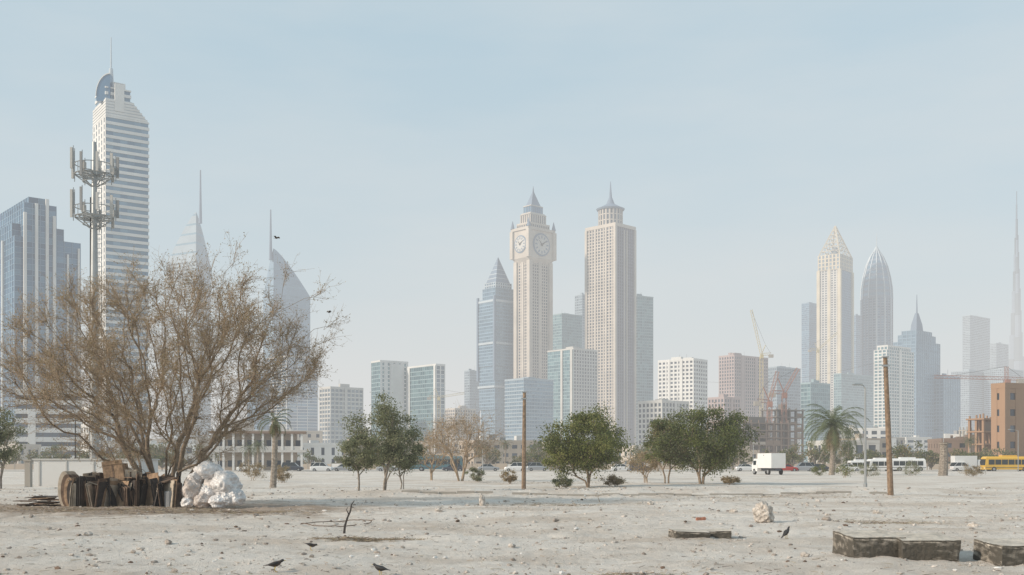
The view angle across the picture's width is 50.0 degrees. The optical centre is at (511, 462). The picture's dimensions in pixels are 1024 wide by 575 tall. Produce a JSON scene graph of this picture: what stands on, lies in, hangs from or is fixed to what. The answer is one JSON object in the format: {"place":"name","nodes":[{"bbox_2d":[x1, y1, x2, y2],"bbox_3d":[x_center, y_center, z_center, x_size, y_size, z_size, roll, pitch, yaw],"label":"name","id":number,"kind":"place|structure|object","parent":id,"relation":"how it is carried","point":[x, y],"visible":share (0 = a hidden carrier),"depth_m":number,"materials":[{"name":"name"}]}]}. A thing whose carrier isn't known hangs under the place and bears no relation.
{"place":"outdoors","nodes":[
{"label":"outdoors","id":0,"kind":"place"},
{"bbox_2d":[0,444,40,463],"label":"building","id":1,"kind":"structure","parent":0,"point":[32,447],"depth_m":353.96,"materials":[{"name":"concrete"}]},
{"bbox_2d":[0,197,80,427],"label":"stepped glass tower","id":2,"kind":"structure","parent":0,"point":[35,248],"depth_m":708.90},
{"bbox_2d":[81,400,120,453],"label":"white apartment block","id":3,"kind":"structure","parent":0,"point":[106,438],"depth_m":474.46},
{"bbox_2d":[104,439,195,457],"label":"building","id":4,"kind":"structure","parent":0,"point":[155,442],"depth_m":423.20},
{"bbox_2d":[167,170,210,443],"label":"raking office tower","id":5,"kind":"structure","parent":0,"point":[191,237],"depth_m":1341.55,"materials":[{"name":"glass"}]},
{"bbox_2d":[209,420,306,469],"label":"arcaded low building","id":6,"kind":"structure","parent":0,"point":[290,445],"depth_m":252.22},
{"bbox_2d":[247,373,268,429],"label":"blue office block","id":7,"kind":"structure","parent":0,"point":[266,427],"depth_m":1004.53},
{"bbox_2d":[255,428,322,442],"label":"low-rise building","id":8,"kind":"structure","parent":0,"point":[312,435],"depth_m":554.76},
{"bbox_2d":[297,440,347,463],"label":"building","id":9,"kind":"structure","parent":0,"point":[328,452],"depth_m":351.57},
{"bbox_2d":[319,384,362,442],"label":"grey glass building","id":10,"kind":"structure","parent":0,"point":[336,404],"depth_m":907.02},
{"bbox_2d":[371,360,407,438],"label":"white teal office building","id":11,"kind":"structure","parent":0,"point":[388,377],"depth_m":957.53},
{"bbox_2d":[407,364,444,453],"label":"teal glass building","id":12,"kind":"structure","parent":0,"point":[424,382],"depth_m":941.63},
{"bbox_2d":[445,406,475,439],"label":"pale low block","id":13,"kind":"structure","parent":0,"point":[451,412],"depth_m":1208.91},
{"bbox_2d":[464,369,479,434],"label":"slim grey block","id":14,"kind":"structure","parent":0,"point":[471,393],"depth_m":1505.27,"materials":[{"name":"concrete"}]},
{"bbox_2d":[477,258,512,436],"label":"pyramid roof glass tower","id":15,"kind":"structure","parent":0,"point":[494,338],"depth_m":1291.38,"materials":[{"name":"blue glass"}]},
{"bbox_2d":[459,435,537,463],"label":"building","id":16,"kind":"structure","parent":0,"point":[515,448],"depth_m":406.30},
{"bbox_2d":[0,469,1023,574],"bbox_3d":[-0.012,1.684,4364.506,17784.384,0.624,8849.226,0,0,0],"label":"ground","id":17,"kind":"structure","parent":0,"point":[929,486],"depth_m":30.97,"materials":[{"name":"sand"}]},
{"bbox_2d":[0,408,28,488],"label":"olive tree","id":18,"kind":"object","parent":17,"relation":"on","point":[7,434],"visible":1,"depth_m":75.22,"materials":[{"name":"green plant"}]},
{"bbox_2d":[23,460,33,486],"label":"gate pillar","id":19,"kind":"structure","parent":17,"relation":"on","point":[28,473],"depth_m":79.80,"materials":[{"name":"concrete"}]},
{"bbox_2d":[15,496,59,505],"bbox_3d":[-19.233,1.568,44.460,2.008,0.438,1.605,0,0,0],"label":"flat card pile","id":20,"kind":"object","parent":17,"relation":"on","point":[47,500],"visible":0.91,"depth_m":44.20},
{"bbox_2d":[15,380,81,458],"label":"white office building","id":21,"kind":"structure","parent":17,"relation":"on","point":[45,440],"depth_m":423.43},
{"bbox_2d":[70,142,118,458],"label":"telecom mast","id":22,"kind":"object","parent":17,"relation":"on","point":[94,217],"visible":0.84,"depth_m":99.76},
{"bbox_2d":[32,459,159,485],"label":"white yard wall","id":23,"kind":"structure","parent":17,"relation":"on","point":[47,472],"depth_m":85.00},
{"bbox_2d":[58,459,181,506],"bbox_3d":[-15.828,0.886,44.534,4.827,2.047,2.489,0,0,0],"label":"cardboard bale stack","id":24,"kind":"object","parent":17,"relation":"on","point":[105,488],"visible":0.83,"depth_m":44.01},
{"bbox_2d":[92,37,148,436],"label":"banded white tower","id":25,"kind":"structure","parent":17,"relation":"on","point":[120,128],"depth_m":631.54,"materials":[{"name":"silver metal"}]},
{"bbox_2d":[0,229,350,497],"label":"thorn tree","id":26,"kind":"object","parent":17,"relation":"on","point":[101,355],"visible":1,"depth_m":45.74,"materials":[{"name":"brown plant"}]},
{"bbox_2d":[180,461,245,507],"bbox_3d":[-11.974,0.852,44.200,2.726,1.862,1.725,0,0,21],"label":"recycling bag pile","id":27,"kind":"object","parent":17,"relation":"on","point":[221,487],"visible":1,"depth_m":43.83,"materials":[{"name":"plastic"}]},
{"bbox_2d":[238,460,266,480],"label":"shrub","id":28,"kind":"object","parent":17,"relation":"on","point":[248,472],"visible":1,"depth_m":109.96,"materials":[{"name":"brown plant"}]},
{"bbox_2d":[257,409,291,487],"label":"date palm","id":29,"kind":"object","parent":17,"relation":"on","point":[273,428],"visible":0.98,"depth_m":83.82,"materials":[{"name":"green plant"}]},
{"bbox_2d":[277,464,291,482],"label":"shrub","id":30,"kind":"object","parent":17,"relation":"on","point":[280,470],"visible":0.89,"depth_m":99.62,"materials":[{"name":"brown plant"}]},
{"bbox_2d":[263,209,309,372],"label":"raking hotel tower","id":31,"kind":"structure","parent":17,"relation":"on","point":[294,290],"depth_m":1342.11,"materials":[{"name":"glass"}]},
{"bbox_2d":[266,355,317,430],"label":"hotel podium block","id":32,"kind":"structure","parent":17,"relation":"on","point":[304,415],"depth_m":1303.53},
{"bbox_2d":[336,431,386,490],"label":"olive tree","id":33,"kind":"object","parent":17,"relation":"on","point":[368,456],"visible":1,"depth_m":65.58,"materials":[{"name":"green plant"}]},
{"bbox_2d":[338,390,425,489],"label":"olive tree","id":34,"kind":"object","parent":17,"relation":"on","point":[384,415],"visible":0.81,"depth_m":69.33,"materials":[{"name":"green plant"}]},
{"bbox_2d":[376,425,427,488],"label":"olive tree","id":35,"kind":"object","parent":17,"relation":"on","point":[415,459],"visible":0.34,"depth_m":71.69,"materials":[{"name":"green plant"}]},
{"bbox_2d":[407,430,456,479],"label":"bare tree","id":36,"kind":"object","parent":17,"relation":"on","point":[432,462],"visible":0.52,"depth_m":109.61,"materials":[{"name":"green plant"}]},
{"bbox_2d":[419,400,511,480],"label":"bare tree","id":37,"kind":"object","parent":17,"relation":"on","point":[467,448],"visible":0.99,"depth_m":104.38,"materials":[{"name":"brown plant"}]},
{"bbox_2d":[0,463,950,468],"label":"boundary wall","id":38,"kind":"structure","parent":17,"relation":"on","point":[305,466],"depth_m":290.00,"materials":[{"name":"concrete"}]},
{"bbox_2d":[464,466,486,481],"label":"shrub","id":39,"kind":"object","parent":17,"relation":"on","point":[478,477],"visible":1,"depth_m":99.81,"materials":[{"name":"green plant"}]},
{"bbox_2d":[499,468,517,483],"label":"shrub","id":40,"kind":"object","parent":17,"relation":"on","point":[512,478],"visible":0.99,"depth_m":94.78,"materials":[{"name":"brown plant"}]},
{"bbox_2d":[0,427,1020,469],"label":"distant trees","id":41,"kind":"object","parent":17,"relation":"on","point":[930,458],"visible":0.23,"depth_m":271.06,"materials":[{"name":"green plant"}]},
{"bbox_2d":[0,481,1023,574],"bbox_3d":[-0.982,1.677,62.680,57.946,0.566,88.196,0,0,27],"label":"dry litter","id":42,"kind":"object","parent":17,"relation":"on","point":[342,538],"visible":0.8,"depth_m":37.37,"materials":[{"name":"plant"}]},
{"bbox_2d":[521,391,526,488],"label":"wooden utility pole","id":43,"kind":"object","parent":17,"relation":"on","point":[524,398],"visible":0.87,"depth_m":76.89,"materials":[{"name":"brown wood"}]},
{"bbox_2d":[510,188,556,378],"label":"clock tower","id":44,"kind":"structure","parent":17,"relation":"on","point":[533,246],"depth_m":1280.17,"materials":[{"name":"stone"}]},
{"bbox_2d":[550,473,574,488],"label":"shrub","id":45,"kind":"object","parent":17,"relation":"on","point":[559,480],"visible":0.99,"depth_m":77.78,"materials":[{"name":"green plant"}]},
{"bbox_2d":[534,401,635,487],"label":"bushy green tree","id":46,"kind":"object","parent":17,"relation":"on","point":[575,453],"visible":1,"depth_m":81.06,"materials":[{"name":"green plant"}]},
{"bbox_2d":[598,474,627,485],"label":"shrub","id":47,"kind":"object","parent":17,"relation":"on","point":[612,479],"visible":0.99,"depth_m":83.75,"materials":[{"name":"green plant"}]},
{"bbox_2d":[619,449,666,482],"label":"dry shrub tree","id":48,"kind":"object","parent":17,"relation":"on","point":[643,467],"visible":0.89,"depth_m":97.78,"materials":[{"name":"brown plant"}]},
{"bbox_2d":[402,490,886,495],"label":"buried kerb","id":49,"kind":"structure","parent":17,"relation":"on","point":[638,494],"depth_m":60.58,"materials":[{"name":"concrete"}]},
{"bbox_2d":[639,416,685,482],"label":"ficus tree","id":50,"kind":"object","parent":17,"relation":"on","point":[656,425],"visible":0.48,"depth_m":93.89,"materials":[{"name":"green plant"}]},
{"bbox_2d":[668,529,710,537],"bbox_3d":[4.239,1.721,26.261,0.871,0.225,0.713,2,2,-6],"label":"concrete slab","id":51,"kind":"object","parent":17,"relation":"on","point":[686,533],"depth_m":25.94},
{"bbox_2d":[641,398,764,483],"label":"ficus tree","id":52,"kind":"object","parent":17,"relation":"on","point":[719,449],"visible":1,"depth_m":89.30,"materials":[{"name":"green plant"}]},
{"bbox_2d":[702,528,731,538],"bbox_3d":[4.996,1.743,26.770,0.664,0.222,0.612,-2,2,6],"label":"concrete slab","id":53,"kind":"object","parent":17,"relation":"on","point":[726,533],"depth_m":26.48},
{"bbox_2d":[720,475,741,484],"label":"shrub","id":54,"kind":"object","parent":17,"relation":"on","point":[730,480],"visible":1,"depth_m":87.80,"materials":[{"name":"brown plant"}]},
{"bbox_2d":[719,353,767,436],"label":"pink stone tower","id":55,"kind":"structure","parent":17,"relation":"on","point":[736,370],"depth_m":1163.02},
{"bbox_2d":[707,417,804,463],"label":"construction site building","id":56,"kind":"structure","parent":17,"relation":"on","point":[762,426],"depth_m":537.50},
{"bbox_2d":[750,309,773,416],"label":"construction crane","id":57,"kind":"object","parent":17,"relation":"on","point":[762,355],"visible":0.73,"depth_m":800.73,"materials":[{"name":"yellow metal"}]},
{"bbox_2d":[752,501,774,522],"bbox_3d":[7.648,1.483,33.323,0.622,0.663,0.751,0,0,-22],"label":"boulder","id":58,"kind":"object","parent":17,"relation":"on","point":[762,511],"visible":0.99,"depth_m":33.12,"materials":[{"name":"stone"}]},
{"bbox_2d":[753,371,778,451],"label":"construction crane","id":59,"kind":"object","parent":17,"relation":"on","point":[768,404],"visible":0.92,"depth_m":539.18,"materials":[{"name":"red metal"}]},
{"bbox_2d":[752,453,785,474],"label":"box truck","id":60,"kind":"object","parent":17,"relation":"on","point":[767,463],"visible":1,"depth_m":162.35,"materials":[{"name":"white metal"}]},
{"bbox_2d":[768,368,799,448],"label":"construction crane","id":61,"kind":"object","parent":17,"relation":"on","point":[783,395],"visible":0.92,"depth_m":544.21,"materials":[{"name":"red metal"}]},
{"bbox_2d":[800,379,829,461],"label":"teal low office","id":62,"kind":"structure","parent":17,"relation":"on","point":[814,391],"depth_m":1005.47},
{"bbox_2d":[803,404,869,474],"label":"date palm","id":63,"kind":"object","parent":17,"relation":"on","point":[831,440],"visible":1,"depth_m":159.43,"materials":[{"name":"green plant"}]},
{"bbox_2d":[834,463,855,477],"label":"shrub","id":64,"kind":"object","parent":17,"relation":"on","point":[837,471],"visible":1,"depth_m":129.85,"materials":[{"name":"green plant"}]},
{"bbox_2d":[852,383,866,486],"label":"street lamp","id":65,"kind":"object","parent":17,"relation":"on","point":[865,470],"visible":0.85,"depth_m":72.95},
{"bbox_2d":[832,530,905,557],"bbox_3d":[6.864,1.591,21.161,1.031,0.480,1.181,0,3,-2],"label":"broken concrete block","id":66,"kind":"object","parent":17,"relation":"on","point":[861,543],"depth_m":20.60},
{"bbox_2d":[881,356,893,495],"bbox_3d":[19.848,-1.795,58.004,0.676,7.656,0.312,0,0,0],"label":"wooden utility pole","id":67,"kind":"object","parent":17,"relation":"on","point":[890,488],"visible":0.87,"depth_m":57.89,"materials":[{"name":"brown wood"}]},
{"bbox_2d":[898,461,925,475],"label":"shrub","id":68,"kind":"object","parent":17,"relation":"on","point":[913,467],"visible":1,"depth_m":149.83,"materials":[{"name":"green plant"}]},
{"bbox_2d":[890,532,960,561],"bbox_3d":[7.796,1.615,20.872,1.075,0.465,1.180,0,3,3],"label":"broken concrete block","id":69,"kind":"object","parent":17,"relation":"on","point":[933,546],"depth_m":20.31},
{"bbox_2d":[938,442,948,475],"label":"dead palm","id":70,"kind":"object","parent":17,"relation":"on","point":[943,465],"visible":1,"depth_m":149.55,"materials":[{"name":"plant"}]},
{"bbox_2d":[934,373,960,438],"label":"teal side wing","id":71,"kind":"structure","parent":17,"relation":"on","point":[946,406],"depth_m":1256.43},
{"bbox_2d":[959,463,985,476],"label":"shrub","id":72,"kind":"object","parent":17,"relation":"on","point":[974,470],"visible":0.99,"depth_m":139.82,"materials":[{"name":"brown plant"}]},
{"bbox_2d":[936,366,1023,382],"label":"tower crane","id":73,"kind":"object","parent":17,"relation":"on","point":[1007,380],"visible":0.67,"depth_m":479.34,"materials":[{"name":"metal"}]},
{"bbox_2d":[973,538,1023,565],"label":"broken concrete block","id":74,"kind":"object","parent":17,"relation":"on","point":[1003,552],"depth_m":19.97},
{"bbox_2d":[991,382,1023,455],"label":"brown clad building","id":75,"kind":"structure","parent":17,"relation":"on","point":[1007,406],"depth_m":301.38,"materials":[{"name":"gold concrete"}]},
{"bbox_2d":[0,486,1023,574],"bbox_3d":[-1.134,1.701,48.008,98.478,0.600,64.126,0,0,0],"label":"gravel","id":76,"kind":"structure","parent":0,"point":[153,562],"depth_m":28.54,"materials":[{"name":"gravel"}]},
{"bbox_2d":[0,0,1023,438],"label":"sky","id":77,"kind":"structure","parent":0,"point":[395,148],"materials":[{"name":"blue"}]},
{"bbox_2d":[504,377,553,441],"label":"curved blue block","id":78,"kind":"structure","parent":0,"point":[539,402],"depth_m":1061.62,"materials":[{"name":"glass"}]},
{"bbox_2d":[553,313,581,349],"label":"skyscraper","id":79,"kind":"structure","parent":0,"point":[567,329],"depth_m":1408.88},
{"bbox_2d":[547,346,597,441],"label":"green glass building","id":80,"kind":"structure","parent":0,"point":[572,372],"depth_m":1131.45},
{"bbox_2d":[575,293,584,348],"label":"dark slim tower","id":81,"kind":"structure","parent":0,"point":[580,304],"depth_m":1502.60,"materials":[{"name":"metal"}]},
{"bbox_2d":[585,181,635,446],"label":"rotunda topped tower","id":82,"kind":"structure","parent":0,"point":[610,287],"depth_m":1278.62,"materials":[{"name":"stone"}]},
{"bbox_2d":[636,294,652,444],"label":"blue glass tower","id":83,"kind":"structure","parent":0,"point":[644,348],"depth_m":1354.86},
{"bbox_2d":[617,445,692,463],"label":"building","id":84,"kind":"structure","parent":0,"point":[624,455],"depth_m":369.32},
{"bbox_2d":[638,399,688,444],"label":"white low hotel","id":85,"kind":"structure","parent":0,"point":[649,410],"depth_m":769.66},
{"bbox_2d":[658,354,707,427],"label":"white residential tower","id":86,"kind":"structure","parent":0,"point":[680,378],"depth_m":990.38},
{"bbox_2d":[708,391,740,436],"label":"pink residential block","id":87,"kind":"structure","parent":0,"point":[721,400],"depth_m":906.39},
{"bbox_2d":[760,404,805,461],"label":"construction site building","id":88,"kind":"structure","parent":0,"point":[777,415],"depth_m":568.08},
{"bbox_2d":[768,363,800,440],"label":"grey blue block","id":89,"kind":"structure","parent":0,"point":[793,398],"depth_m":1263.55,"materials":[{"name":"glass"}]},
{"bbox_2d":[801,302,816,382],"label":"distant glass tower","id":90,"kind":"structure","parent":0,"point":[809,335],"depth_m":1906.68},
{"bbox_2d":[817,226,853,419],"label":"lattice crown tower","id":91,"kind":"structure","parent":0,"point":[835,293],"depth_m":1633.28,"materials":[{"name":"beige concrete"}]},
{"bbox_2d":[808,438,879,463],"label":"building","id":92,"kind":"structure","parent":0,"point":[873,445],"depth_m":342.68,"materials":[{"name":"concrete"}]},
{"bbox_2d":[833,372,873,427],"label":"distant low tower","id":93,"kind":"structure","parent":0,"point":[847,394],"depth_m":1520.88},
{"bbox_2d":[854,314,859,374],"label":"distant glass tower","id":94,"kind":"structure","parent":0,"point":[857,342],"depth_m":1903.20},
{"bbox_2d":[837,425,885,438],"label":"low-rise building","id":95,"kind":"structure","parent":0,"point":[875,432],"depth_m":570.21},
{"bbox_2d":[840,434,885,456],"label":"building","id":96,"kind":"structure","parent":0,"point":[882,446],"depth_m":385.69,"materials":[{"name":"concrete"}]},
{"bbox_2d":[860,234,892,375],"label":"pointed glass tower","id":97,"kind":"structure","parent":0,"point":[876,309],"depth_m":1683.03,"materials":[{"name":"glass"}]},
{"bbox_2d":[874,345,913,436],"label":"white balcony tower","id":98,"kind":"structure","parent":0,"point":[900,359],"depth_m":1161.82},
{"bbox_2d":[893,296,939,438],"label":"stepped teal tower","id":99,"kind":"structure","parent":0,"point":[921,344],"depth_m":1244.90,"materials":[{"name":"glass"}]},
{"bbox_2d":[905,435,931,454],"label":"low-rise building","id":100,"kind":"structure","parent":0,"point":[911,440],"depth_m":621.27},
{"bbox_2d":[927,434,974,463],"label":"building","id":101,"kind":"structure","parent":0,"point":[955,443],"depth_m":351.55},
{"bbox_2d":[951,369,983,431],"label":"distant low tower","id":102,"kind":"structure","parent":0,"point":[971,397],"depth_m":1909.79,"materials":[{"name":"concrete"}]},
{"bbox_2d":[962,315,989,371],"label":"distant grey tower","id":103,"kind":"structure","parent":0,"point":[976,343],"depth_m":2315.33,"materials":[{"name":"concrete"}]},
{"bbox_2d":[966,413,990,454],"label":"construction site building","id":104,"kind":"structure","parent":0,"point":[982,431],"depth_m":332.83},
{"bbox_2d":[990,342,1008,368],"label":"distant grey tower","id":105,"kind":"structure","parent":0,"point":[999,354],"depth_m":2409.64,"materials":[{"name":"concrete"}]},
{"bbox_2d":[984,368,1023,417],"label":"distant low tower","id":106,"kind":"structure","parent":0,"point":[987,388],"depth_m":1920.43,"materials":[{"name":"concrete"}]},
{"bbox_2d":[1009,191,1023,370],"bbox_3d":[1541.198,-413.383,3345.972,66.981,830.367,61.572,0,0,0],"label":"supertall needle tower","id":107,"kind":"structure","parent":0,"point":[1016,359],"depth_m":3344.63,"materials":[{"name":"glass"}]},
{"bbox_3d":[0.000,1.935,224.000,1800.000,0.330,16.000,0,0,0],"label":"road","id":108,"kind":"structure","parent":0,"visible":0},
{"bbox_2d":[310,462,333,470],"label":"parked car","id":109,"kind":"object","parent":108,"relation":"on","point":[315,466],"visible":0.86,"depth_m":218.15,"materials":[{"name":"white metal"}]},
{"bbox_2d":[410,455,462,470],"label":"city bus","id":110,"kind":"object","parent":108,"relation":"on","point":[424,467],"visible":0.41,"depth_m":226.75,"materials":[{"name":"teal metal"}]},
{"bbox_2d":[0,470,1023,471],"bbox_3d":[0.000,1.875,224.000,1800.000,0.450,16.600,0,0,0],"label":"kerb","id":111,"kind":"structure","parent":108,"relation":"on","point":[565,470],"depth_m":215.70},
{"bbox_2d":[527,462,548,470],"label":"passing car","id":112,"kind":"object","parent":108,"relation":"on","point":[531,466],"visible":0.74,"depth_m":228.13,"materials":[{"name":"silver metal"}]},
{"bbox_2d":[795,462,814,470],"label":"parked car","id":113,"kind":"object","parent":108,"relation":"on","point":[807,466],"visible":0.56,"depth_m":220.23,"materials":[{"name":"silver metal"}]},
{"bbox_2d":[867,458,886,470],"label":"white minibus","id":114,"kind":"object","parent":108,"relation":"on","point":[881,463],"visible":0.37,"depth_m":219.75,"materials":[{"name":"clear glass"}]},
{"bbox_2d":[892,457,925,470],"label":"white minibus","id":115,"kind":"object","parent":108,"relation":"on","point":[898,462],"visible":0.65,"depth_m":217.75,"materials":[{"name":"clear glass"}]},
{"bbox_2d":[949,462,972,470],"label":"passing car","id":116,"kind":"object","parent":108,"relation":"on","point":[955,466],"visible":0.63,"depth_m":227.23,"materials":[{"name":"white metal"}]},
{"bbox_2d":[951,456,984,470],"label":"box truck","id":117,"kind":"object","parent":108,"relation":"on","point":[972,461],"visible":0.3,"depth_m":227.85,"materials":[{"name":"white metal"}]},
{"bbox_2d":[980,455,1023,470],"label":"yellow bus","id":118,"kind":"object","parent":108,"relation":"on","point":[999,462],"visible":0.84,"depth_m":217.75,"materials":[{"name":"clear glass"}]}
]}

